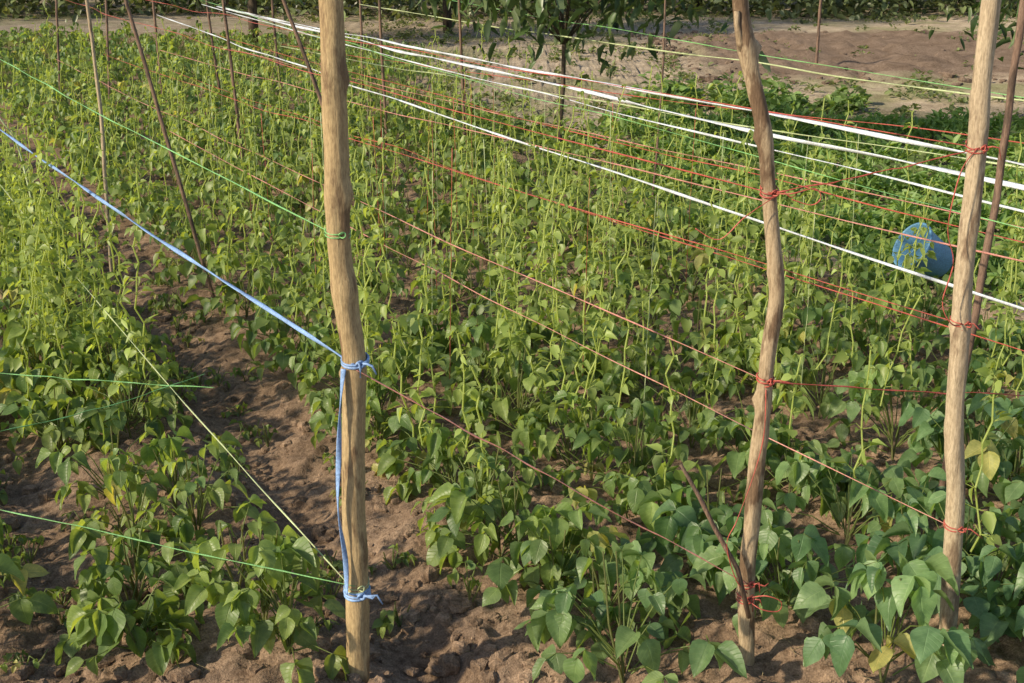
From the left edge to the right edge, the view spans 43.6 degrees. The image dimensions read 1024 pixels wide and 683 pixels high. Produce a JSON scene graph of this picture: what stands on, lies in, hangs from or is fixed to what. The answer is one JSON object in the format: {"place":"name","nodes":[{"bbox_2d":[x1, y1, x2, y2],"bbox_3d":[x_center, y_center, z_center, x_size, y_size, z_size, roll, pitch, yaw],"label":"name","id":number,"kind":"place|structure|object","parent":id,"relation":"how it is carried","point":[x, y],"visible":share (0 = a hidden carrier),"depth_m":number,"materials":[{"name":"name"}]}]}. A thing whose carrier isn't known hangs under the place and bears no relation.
{"place":"outdoors","nodes":[
{"label":"outdoors","id":0,"kind":"place"},
{"bbox_2d":[0,0,1023,682],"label":"ground","id":1,"kind":"structure","parent":0,"point":[774,662],"depth_m":4.80,"materials":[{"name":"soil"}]},
{"bbox_2d":[0,256,5,310],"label":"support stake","id":2,"kind":"object","parent":1,"relation":"on","point":[1,297],"visible":0.07,"depth_m":6.20,"materials":[{"name":"brown wood"}]},
{"bbox_2d":[0,118,34,213],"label":"yellow string","id":3,"kind":"object","parent":2,"relation":"attached to","point":[20,157],"visible":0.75,"depth_m":5.89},
{"bbox_2d":[0,517,58,624],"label":"bean plant row","id":4,"kind":"object","parent":1,"relation":"on","point":[23,608],"visible":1,"depth_m":3.27,"materials":[{"name":"green plant"}]},
{"bbox_2d":[55,0,61,100],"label":"support stake","id":5,"kind":"object","parent":1,"relation":"on","point":[57,26],"visible":0.55,"depth_m":12.69,"materials":[{"name":"brown wood"}]},
{"bbox_2d":[85,0,114,291],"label":"support stake","id":6,"kind":"object","parent":1,"relation":"on","point":[104,169],"visible":0.81,"depth_m":6.46,"materials":[{"name":"brown wood"}]},
{"bbox_2d":[0,102,211,676],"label":"bean plant row","id":7,"kind":"object","parent":1,"relation":"on","point":[106,623],"visible":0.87,"depth_m":3.93,"materials":[{"name":"green plant"}]},
{"bbox_2d":[0,374,203,431],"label":"green string","id":8,"kind":"object","parent":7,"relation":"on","point":[97,408],"visible":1,"depth_m":3.71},
{"bbox_2d":[0,373,213,387],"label":"green string","id":9,"kind":"object","parent":8,"relation":"attached to","point":[106,380],"visible":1,"depth_m":3.90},
{"bbox_2d":[105,0,110,106],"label":"support stake","id":10,"kind":"object","parent":1,"relation":"on","point":[107,45],"visible":0.6,"depth_m":12.69,"materials":[{"name":"brown wood"}]},
{"bbox_2d":[152,0,165,115],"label":"support stake","id":11,"kind":"object","parent":1,"relation":"on","point":[154,15],"visible":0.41,"depth_m":12.67,"materials":[{"name":"brown wood"}]},
{"bbox_2d":[124,0,214,297],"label":"support stake","id":12,"kind":"object","parent":1,"relation":"on","point":[171,154],"visible":0.88,"depth_m":5.99,"materials":[{"name":"brown wood"}]},
{"bbox_2d":[0,58,349,682],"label":"bean plant row","id":13,"kind":"object","parent":1,"relation":"on","point":[294,551],"visible":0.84,"depth_m":4.24,"materials":[{"name":"green plant"}]},
{"bbox_2d":[205,0,222,104],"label":"support stake","id":14,"kind":"object","parent":1,"relation":"on","point":[212,44],"visible":0.73,"depth_m":12.70,"materials":[{"name":"brown wood"}]},
{"bbox_2d":[202,4,1023,212],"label":"white twine","id":15,"kind":"object","parent":14,"relation":"attached to","point":[893,178],"visible":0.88,"depth_m":5.27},
{"bbox_2d":[131,0,306,42],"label":"mango tree","id":16,"kind":"object","parent":1,"relation":"on","point":[252,6],"visible":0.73,"depth_m":21.71,"materials":[{"name":"green plant"}]},
{"bbox_2d":[222,0,245,169],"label":"support stake","id":17,"kind":"object","parent":1,"relation":"on","point":[231,63],"visible":0.67,"depth_m":8.84,"materials":[{"name":"brown wood"}]},
{"bbox_2d":[0,192,482,673],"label":"furrow weeds","id":18,"kind":"object","parent":1,"relation":"on","point":[380,625],"visible":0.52,"depth_m":4.00,"materials":[{"name":"green plant"}]},
{"bbox_2d":[271,0,282,96],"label":"support stake","id":19,"kind":"object","parent":1,"relation":"on","point":[274,28],"visible":0.65,"depth_m":12.69,"materials":[{"name":"brown wood"}]},
{"bbox_2d":[140,26,468,136],"bbox_3d":[-3.308,-3.729,16.205,0.720,0.948,12.468,-8,19,-25],"label":"bean plant row","id":20,"kind":"object","parent":1,"relation":"on","point":[176,41],"visible":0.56,"depth_m":15.28,"materials":[{"name":"green plant"}]},
{"bbox_2d":[180,22,465,114],"bbox_3d":[-2.875,-3.948,16.799,0.756,0.990,10.887,-9,19,-26],"label":"bean plant row","id":21,"kind":"object","parent":1,"relation":"on","point":[355,70],"visible":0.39,"depth_m":15.79,"materials":[{"name":"green plant"}]},
{"bbox_2d":[282,0,373,253],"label":"support stake","id":22,"kind":"object","parent":1,"relation":"on","point":[307,63],"visible":0.43,"depth_m":6.85,"materials":[{"name":"brown wood"}]},
{"bbox_2d":[230,28,449,89],"bbox_3d":[-2.715,-4.030,17.862,0.698,0.489,8.550,-9,19,-26],"label":"bean plant row","id":23,"kind":"object","parent":1,"relation":"on","point":[281,39],"visible":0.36,"depth_m":16.43,"materials":[{"name":"green plant"}]},
{"bbox_2d":[263,25,430,79],"bbox_3d":[-2.510,-4.313,18.794,0.795,0.474,6.686,-8,19,-25],"label":"bean plant row","id":24,"kind":"object","parent":1,"relation":"on","point":[419,60],"visible":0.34,"depth_m":18.01,"materials":[{"name":"green plant"}]},
{"bbox_2d":[318,0,382,682],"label":"wooden pole","id":25,"kind":"object","parent":1,"relation":"on","point":[338,188],"visible":0.95,"depth_m":2.80,"materials":[{"name":"beige wood"}]},
{"bbox_2d":[0,59,336,235],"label":"green string","id":26,"kind":"object","parent":25,"relation":"attached to","point":[178,154],"visible":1,"depth_m":3.51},
{"bbox_2d":[0,185,343,579],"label":"yellow green string","id":27,"kind":"object","parent":25,"relation":"attached to","point":[275,504],"visible":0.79,"depth_m":3.72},
{"bbox_2d":[0,129,353,364],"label":"blue rope","id":28,"kind":"object","parent":25,"relation":"attached to","point":[251,298],"visible":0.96,"depth_m":3.63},
{"bbox_2d":[0,509,354,586],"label":"green string","id":29,"kind":"object","parent":25,"relation":"attached to","point":[173,548],"visible":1,"depth_m":3.06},
{"bbox_2d":[336,369,348,594],"bbox_3d":[-0.381,0.324,2.894,0.034,0.551,0.013,-6,18,-19],"label":"blue rope","id":30,"kind":"object","parent":25,"relation":"attached to","point":[338,474],"visible":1,"depth_m":2.88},
{"bbox_2d":[356,370,747,584],"bbox_3d":[0.106,0.318,2.931,0.912,0.562,0.004,-1,17,-4],"label":"red string","id":31,"kind":"object","parent":25,"relation":"attached to","point":[543,472],"visible":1,"depth_m":2.92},
{"bbox_2d":[359,0,364,108],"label":"support stake","id":32,"kind":"object","parent":1,"relation":"on","point":[361,25],"visible":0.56,"depth_m":12.66,"materials":[{"name":"brown wood"}]},
{"bbox_2d":[301,27,435,67],"bbox_3d":[-2.301,-4.564,19.670,0.710,0.375,5.112,-8,19,-25],"label":"bean plant row","id":33,"kind":"object","parent":1,"relation":"on","point":[378,43],"visible":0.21,"depth_m":18.85,"materials":[{"name":"green plant"}]},
{"bbox_2d":[0,8,746,682],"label":"bean plant row","id":34,"kind":"object","parent":1,"relation":"on","point":[626,564],"visible":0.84,"depth_m":4.07,"materials":[{"name":"green plant"}]},
{"bbox_2d":[378,0,387,146],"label":"support stake","id":35,"kind":"object","parent":1,"relation":"on","point":[381,56],"visible":0.74,"depth_m":10.79,"materials":[{"name":"brown wood"}]},
{"bbox_2d":[365,0,508,33],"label":"mango tree","id":36,"kind":"object","parent":1,"relation":"on","point":[447,13],"visible":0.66,"depth_m":24.17,"materials":[{"name":"green plant"}]},
{"bbox_2d":[458,0,465,152],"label":"support stake","id":37,"kind":"object","parent":1,"relation":"on","point":[461,51],"visible":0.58,"depth_m":9.79,"materials":[{"name":"brown wood"}]},
{"bbox_2d":[0,4,996,682],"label":"bean plant row","id":38,"kind":"object","parent":1,"relation":"on","point":[680,518],"visible":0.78,"depth_m":4.05,"materials":[{"name":"green plant"}]},
{"bbox_2d":[0,0,1017,24],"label":"background hedge","id":39,"kind":"object","parent":1,"relation":"on","point":[829,7],"visible":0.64,"depth_m":29.48,"materials":[{"name":"green plant"}]},
{"bbox_2d":[0,161,1022,682],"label":"soil clods","id":40,"kind":"object","parent":1,"relation":"on","point":[446,663],"visible":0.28,"depth_m":3.48,"materials":[{"name":"brown soil"}]},
{"bbox_2d":[0,24,1023,682],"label":"bean plant row","id":41,"kind":"object","parent":1,"relation":"on","point":[994,608],"visible":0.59,"depth_m":4.30,"materials":[{"name":"green plant"}]},
{"bbox_2d":[30,16,1023,543],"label":"bean plant row","id":42,"kind":"object","parent":1,"relation":"on","point":[926,426],"visible":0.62,"depth_m":5.03,"materials":[{"name":"green plant"}]},
{"bbox_2d":[65,15,1023,466],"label":"bean plant row","id":43,"kind":"object","parent":1,"relation":"on","point":[879,329],"visible":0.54,"depth_m":5.89,"materials":[{"name":"green plant"}]},
{"bbox_2d":[241,11,1023,165],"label":"white twine","id":44,"kind":"object","parent":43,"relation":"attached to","point":[883,136],"visible":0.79,"depth_m":5.22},
{"bbox_2d":[108,16,1023,389],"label":"bean plant row","id":45,"kind":"object","parent":1,"relation":"on","point":[862,268],"visible":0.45,"depth_m":6.86,"materials":[{"name":"green plant"}]},
{"bbox_2d":[366,0,770,164],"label":"mango tree","id":46,"kind":"object","parent":1,"relation":"on","point":[543,10],"visible":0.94,"depth_m":9.57,"materials":[{"name":"green plant"}]},
{"bbox_2d":[382,71,872,202],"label":"shrubs","id":47,"kind":"object","parent":1,"relation":"on","point":[796,100],"visible":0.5,"depth_m":12.60,"materials":[{"name":"green plant"}]},
{"bbox_2d":[263,8,1023,181],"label":"scattered weeds","id":48,"kind":"object","parent":1,"relation":"on","point":[902,109],"visible":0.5,"depth_m":15.54,"materials":[{"name":"green plant"}]},
{"bbox_2d":[651,0,665,197],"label":"support stake","id":49,"kind":"object","parent":1,"relation":"on","point":[662,74],"visible":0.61,"depth_m":8.07,"materials":[{"name":"brown wood"}]},
{"bbox_2d":[679,0,821,665],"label":"wooden pole","id":50,"kind":"object","parent":1,"relation":"on","point":[748,46],"visible":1,"depth_m":2.87,"materials":[{"name":"brown wood"}]},
{"bbox_2d":[56,59,766,381],"bbox_3d":[-1.987,-1.365,7.816,0.018,0.172,11.479,-8,19,-25],"label":"red string","id":51,"kind":"object","parent":50,"relation":"attached to","point":[489,260],"visible":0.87,"depth_m":3.92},
{"bbox_2d":[209,82,221,214],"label":"climbing string","id":52,"kind":"object","parent":51,"relation":"hanging from","point":[215,149],"visible":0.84,"depth_m":7.23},
{"bbox_2d":[243,119,252,229],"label":"climbing string","id":53,"kind":"object","parent":51,"relation":"hanging from","point":[248,182],"visible":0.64,"depth_m":6.70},
{"bbox_2d":[261,117,271,244],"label":"climbing string","id":54,"kind":"object","parent":51,"relation":"hanging from","point":[265,172],"visible":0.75,"depth_m":6.35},
{"bbox_2d":[309,102,315,273],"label":"climbing string","id":55,"kind":"object","parent":51,"relation":"attached to","point":[312,177],"visible":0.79,"depth_m":5.73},
{"bbox_2d":[312,154,315,271],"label":"climbing string","id":56,"kind":"object","parent":51,"relation":"attached to","point":[313,204],"visible":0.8,"depth_m":5.79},
{"bbox_2d":[320,113,323,167],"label":"climbing string","id":57,"kind":"object","parent":51,"relation":"attached to","point":[321,134],"visible":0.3,"depth_m":5.46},
{"bbox_2d":[431,171,432,365],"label":"climbing string","id":58,"kind":"object","parent":51,"relation":"hanging from","point":[432,228],"visible":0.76,"depth_m":4.55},
{"bbox_2d":[67,0,770,193],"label":"red string","id":59,"kind":"object","parent":50,"relation":"attached to","point":[492,120],"visible":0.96,"depth_m":3.69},
{"bbox_2d":[769,381,1023,395],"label":"red string","id":60,"kind":"object","parent":50,"relation":"attached to","point":[891,389],"visible":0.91,"depth_m":2.99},
{"bbox_2d":[594,102,1023,318],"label":"leafy ground crop","id":61,"kind":"object","parent":1,"relation":"on","point":[948,181],"visible":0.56,"depth_m":8.62,"materials":[{"name":"green plant"}]},
{"bbox_2d":[892,222,953,277],"bbox_3d":[2.002,-0.432,6.223,0.240,0.243,0.243,26,16,-25],"label":"blue bucket","id":62,"kind":"object","parent":61,"relation":"on","point":[941,265],"visible":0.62,"depth_m":6.19,"materials":[{"name":"plastic"}]},
{"bbox_2d":[815,0,821,63],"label":"support stake","id":63,"kind":"object","parent":1,"relation":"on","point":[818,31],"visible":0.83,"depth_m":17.52,"materials":[{"name":"brown wood"}]},
{"bbox_2d":[627,30,1023,85],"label":"tilled clods","id":64,"kind":"object","parent":1,"relation":"on","point":[712,78],"visible":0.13,"depth_m":17.41,"materials":[{"name":"soil"}]},
{"bbox_2d":[939,0,1001,645],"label":"wooden pole","id":65,"kind":"object","parent":1,"relation":"on","point":[960,324],"visible":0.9,"depth_m":2.88,"materials":[{"name":"brown wood"}]},
{"bbox_2d":[104,54,946,319],"bbox_3d":[-1.520,-1.447,7.813,0.017,0.253,11.416,-8,19,-25],"label":"red string","id":66,"kind":"object","parent":65,"relation":"attached to","point":[599,215],"visible":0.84,"depth_m":4.17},
{"bbox_2d":[219,47,224,148],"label":"climbing string","id":67,"kind":"object","parent":66,"relation":"hanging from","point":[221,86],"visible":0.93,"depth_m":8.75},
{"bbox_2d":[251,66,256,173],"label":"climbing string","id":68,"kind":"object","parent":66,"relation":"hanging from","point":[254,129],"visible":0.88,"depth_m":8.13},
{"bbox_2d":[373,123,380,251],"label":"climbing string","id":69,"kind":"object","parent":66,"relation":"attached to","point":[376,173],"visible":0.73,"depth_m":6.21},
{"bbox_2d":[380,99,384,251],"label":"climbing string","id":70,"kind":"object","parent":66,"relation":"hanging from","point":[382,188],"visible":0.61,"depth_m":6.21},
{"bbox_2d":[382,128,386,253],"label":"climbing string","id":71,"kind":"object","parent":66,"relation":"hanging from","point":[385,208],"visible":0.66,"depth_m":6.20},
{"bbox_2d":[432,131,436,284],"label":"climbing string","id":72,"kind":"object","parent":66,"relation":"attached to","point":[433,192],"visible":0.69,"depth_m":5.59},
{"bbox_2d":[483,139,491,316],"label":"climbing string","id":73,"kind":"object","parent":66,"relation":"attached to","point":[487,219],"visible":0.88,"depth_m":5.13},
{"bbox_2d":[504,147,506,318],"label":"climbing string","id":74,"kind":"object","parent":66,"relation":"hanging from","point":[505,241],"visible":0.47,"depth_m":5.07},
{"bbox_2d":[552,204,553,358],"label":"climbing string","id":75,"kind":"object","parent":66,"relation":"attached to","point":[552,271],"visible":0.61,"depth_m":4.67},
{"bbox_2d":[582,178,589,375],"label":"climbing string","id":76,"kind":"object","parent":66,"relation":"attached to","point":[586,259],"visible":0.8,"depth_m":4.49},
{"bbox_2d":[644,202,655,399],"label":"climbing string","id":77,"kind":"object","parent":66,"relation":"attached to","point":[649,313],"visible":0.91,"depth_m":4.17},
{"bbox_2d":[170,131,943,523],"bbox_3d":[-0.271,-0.268,4.515,0.007,0.493,4.178,-14,22,-37],"label":"red string","id":78,"kind":"object","parent":65,"relation":"attached to","point":[586,347],"visible":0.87,"depth_m":3.86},
{"bbox_2d":[449,182,451,378],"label":"climbing string","id":79,"kind":"object","parent":78,"relation":"attached to","point":[450,275],"visible":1,"depth_m":4.47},
{"bbox_2d":[148,0,966,145],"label":"red string","id":80,"kind":"object","parent":65,"relation":"attached to","point":[629,87],"visible":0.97,"depth_m":3.91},
{"bbox_2d":[163,67,1023,350],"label":"red string","id":81,"kind":"object","parent":65,"relation":"attached to","point":[698,247],"visible":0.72,"depth_m":4.52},
{"bbox_2d":[282,46,1023,168],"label":"yellow green string","id":82,"kind":"object","parent":65,"relation":"attached to","point":[1008,165],"visible":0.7,"depth_m":6.22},
{"bbox_2d":[283,44,1023,143],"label":"red string","id":83,"kind":"object","parent":82,"relation":"attached to","point":[710,106],"visible":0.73,"depth_m":6.37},
{"bbox_2d":[774,147,979,192],"bbox_3d":[0.787,-0.371,2.770,0.460,0.092,0.004,-2,17,-6],"label":"red string","id":84,"kind":"object","parent":65,"relation":"attached to","point":[880,171],"visible":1,"depth_m":2.77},
{"bbox_2d":[929,0,1023,68],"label":"mango tree","id":85,"kind":"object","parent":1,"relation":"on","point":[1001,27],"visible":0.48,"depth_m":10.31,"materials":[{"name":"green plant"}]},
{"bbox_2d":[934,0,1023,512],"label":"support stake","id":86,"kind":"object","parent":1,"relation":"on","point":[1000,168],"visible":0.66,"depth_m":3.62,"materials":[{"name":"brown wood"}]},
{"bbox_2d":[359,4,1023,101],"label":"yellow green string","id":87,"kind":"object","parent":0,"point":[733,59],"visible":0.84,"depth_m":7.04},
{"bbox_2d":[452,0,1023,97],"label":"green string","id":88,"kind":"object","parent":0,"point":[777,57],"visible":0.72,"depth_m":6.89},
{"bbox_3d":[1.492,-0.134,3.103,0.064,2.001,0.048,0,17,0],"label":"support stake","id":89,"kind":"object","parent":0,"visible":0},
{"bbox_2d":[156,14,1023,310],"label":"white twine","id":90,"kind":"object","parent":89,"relation":"attached to","point":[672,192],"visible":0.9,"depth_m":4.69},
{"bbox_2d":[367,95,370,187],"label":"climbing string","id":91,"kind":"object","parent":90,"relation":"hanging from","point":[369,152],"visible":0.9,"depth_m":7.74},
{"bbox_2d":[427,85,429,220],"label":"climbing string","id":92,"kind":"object","parent":90,"relation":"hanging from","point":[428,161],"visible":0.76,"depth_m":7.01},
{"bbox_2d":[435,114,437,206],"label":"climbing string","id":93,"kind":"object","parent":90,"relation":"hanging from","point":[436,167],"visible":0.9,"depth_m":6.84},
{"bbox_2d":[453,99,458,235],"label":"climbing string","id":94,"kind":"object","parent":90,"relation":"hanging from","point":[455,153],"visible":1,"depth_m":6.57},
{"bbox_2d":[474,102,478,231],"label":"climbing string","id":95,"kind":"object","parent":90,"relation":"hanging from","point":[475,146],"visible":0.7,"depth_m":6.33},
{"bbox_2d":[492,88,494,251],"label":"climbing string","id":96,"kind":"object","parent":90,"relation":"hanging from","point":[493,184],"visible":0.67,"depth_m":6.25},
{"bbox_2d":[609,112,610,301],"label":"climbing string","id":97,"kind":"object","parent":90,"relation":"hanging from","point":[610,209],"visible":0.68,"depth_m":5.20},
{"bbox_2d":[801,214,814,386],"bbox_3d":[0.973,-0.104,4.220,0.007,0.674,0.003,0,17,0],"label":"climbing string","id":98,"kind":"object","parent":90,"relation":"hanging from","point":[808,296],"visible":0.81,"depth_m":4.20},
{"bbox_2d":[160,50,1023,261],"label":"pink string","id":99,"kind":"object","parent":89,"relation":"attached to","point":[948,244],"visible":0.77,"depth_m":4.67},
{"bbox_2d":[202,0,1023,228],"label":"green string","id":100,"kind":"object","parent":89,"relation":"attached to","point":[675,133],"visible":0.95,"depth_m":4.70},
{"bbox_3d":[2.087,-0.134,3.102,0.073,2.001,0.046,0,17,0],"label":"support stake","id":101,"kind":"object","parent":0,"visible":0},
{"bbox_2d":[216,6,1023,190],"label":"white twine","id":102,"kind":"object","parent":101,"relation":"attached to","point":[986,179],"visible":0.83,"depth_m":5.52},
{"bbox_2d":[527,81,531,200],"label":"climbing string","id":103,"kind":"object","parent":102,"relation":"hanging from","point":[529,142],"visible":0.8,"depth_m":7.07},
{"bbox_2d":[653,107,665,271],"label":"climbing string","id":104,"kind":"object","parent":102,"relation":"hanging from","point":[658,195],"visible":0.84,"depth_m":5.93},
{"bbox_2d":[685,111,695,285],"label":"climbing string","id":105,"kind":"object","parent":102,"relation":"hanging from","point":[690,195],"visible":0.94,"depth_m":5.71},
{"bbox_2d":[715,132,723,288],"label":"climbing string","id":106,"kind":"object","parent":102,"relation":"hanging from","point":[719,206],"visible":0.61,"depth_m":5.50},
{"bbox_2d":[792,136,808,329],"bbox_3d":[1.136,-0.418,5.045,0.015,0.781,0.003,0,17,0],"label":"climbing string","id":107,"kind":"object","parent":102,"relation":"hanging from","point":[802,214],"visible":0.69,"depth_m":5.01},
{"bbox_2d":[844,136,858,334],"bbox_3d":[1.264,-0.359,4.776,0.009,0.829,0.003,0,17,0],"label":"climbing string","id":108,"kind":"object","parent":102,"relation":"hanging from","point":[852,224],"visible":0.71,"depth_m":4.74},
{"bbox_2d":[221,36,1023,242],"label":"red string","id":109,"kind":"object","parent":101,"relation":"attached to","point":[693,160],"visible":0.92,"depth_m":5.45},
{"bbox_2d":[221,46,1023,227],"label":"pink string","id":110,"kind":"object","parent":101,"relation":"attached to","point":[681,153],"visible":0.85,"depth_m":5.57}
]}

